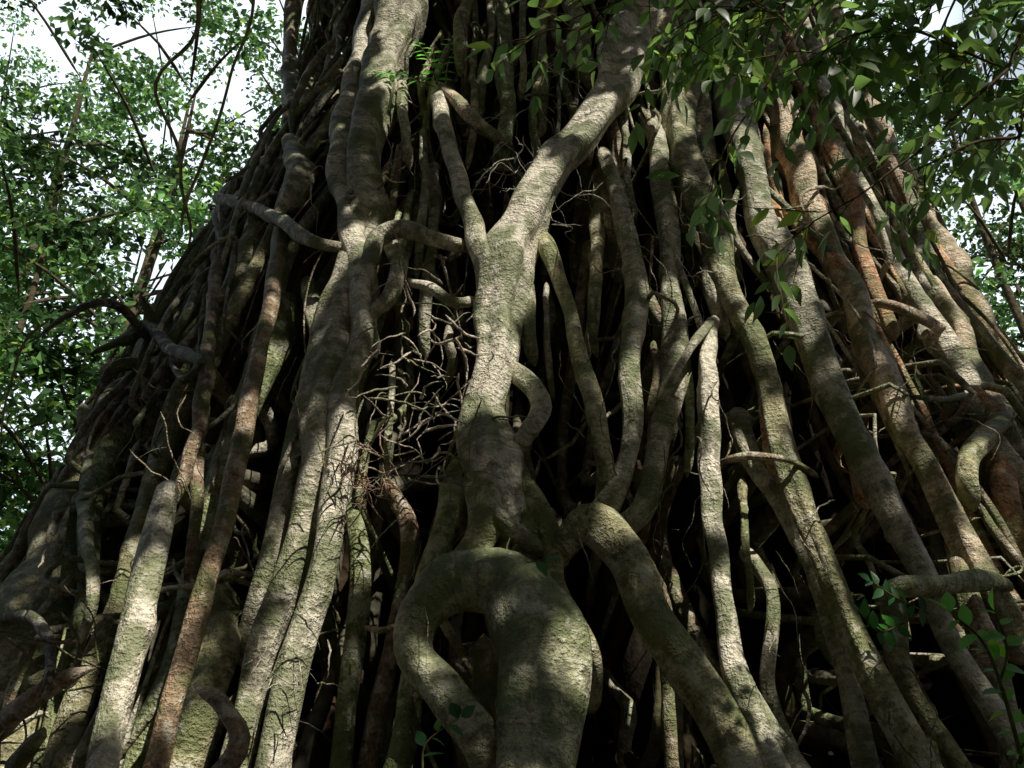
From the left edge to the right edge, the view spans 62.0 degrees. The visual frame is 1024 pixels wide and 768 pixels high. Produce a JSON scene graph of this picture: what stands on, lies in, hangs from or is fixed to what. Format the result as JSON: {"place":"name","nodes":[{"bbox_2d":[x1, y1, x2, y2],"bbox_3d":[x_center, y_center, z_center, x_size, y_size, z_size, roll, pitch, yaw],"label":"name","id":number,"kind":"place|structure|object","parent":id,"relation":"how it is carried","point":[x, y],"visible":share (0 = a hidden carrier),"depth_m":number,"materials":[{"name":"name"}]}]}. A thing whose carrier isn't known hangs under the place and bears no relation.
{"place":"outdoors","nodes":[
{"label":"outdoors","id":0,"kind":"place"},
{"bbox_2d":[0,0,1023,539],"label":"sky","id":1,"kind":"structure","parent":0,"point":[237,100],"materials":[{"name":"white"}]},
{"bbox_3d":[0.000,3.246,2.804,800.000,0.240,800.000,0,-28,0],"label":"ground","id":2,"kind":"structure","parent":0,"visible":0},
{"bbox_2d":[0,0,1023,767],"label":"strangler fig tree","id":3,"kind":"object","parent":2,"relation":"on","point":[398,396],"visible":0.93,"depth_m":6.35,"materials":[{"name":"brown plant"}]},
{"bbox_2d":[0,0,254,442],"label":"hanging vines","id":4,"kind":"object","parent":3,"relation":"attached to","point":[168,63],"visible":1,"depth_m":8.49,"materials":[{"name":"brown plant"}]},
{"bbox_2d":[373,32,464,86],"bbox_3d":[-0.939,-3.141,8.330,0.979,0.859,0.223,-10,-30,18],"label":"fern plant","id":5,"kind":"object","parent":3,"relation":"attached to","point":[435,65],"visible":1,"depth_m":8.21,"materials":[{"name":"green plant"}]},
{"bbox_2d":[415,555,561,767],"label":"creeper plant","id":6,"kind":"object","parent":3,"relation":"attached to","point":[455,710],"visible":1,"depth_m":3.94,"materials":[{"name":"green plant"}]},
{"bbox_2d":[852,571,928,649],"bbox_3d":[2.102,1.277,4.753,0.786,0.433,0.131,19,-34,-32],"label":"climbing seedling","id":7,"kind":"object","parent":3,"relation":"attached to","point":[873,622],"visible":1,"depth_m":4.74,"materials":[{"name":"green plant"}]},
{"bbox_2d":[0,0,1023,553],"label":"background trees","id":8,"kind":"object","parent":2,"relation":"on","point":[48,232],"visible":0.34,"depth_m":17.87,"materials":[{"name":"green plant"}]},
{"bbox_2d":[465,0,1023,370],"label":"understory tree","id":9,"kind":"object","parent":2,"relation":"on","point":[945,64],"visible":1,"depth_m":3.06,"materials":[{"name":"green plant"}]},
{"bbox_2d":[928,588,1023,767],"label":"seedling plant","id":10,"kind":"object","parent":2,"relation":"on","point":[995,649],"visible":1,"depth_m":3.60,"materials":[{"name":"green plant"}]}
]}

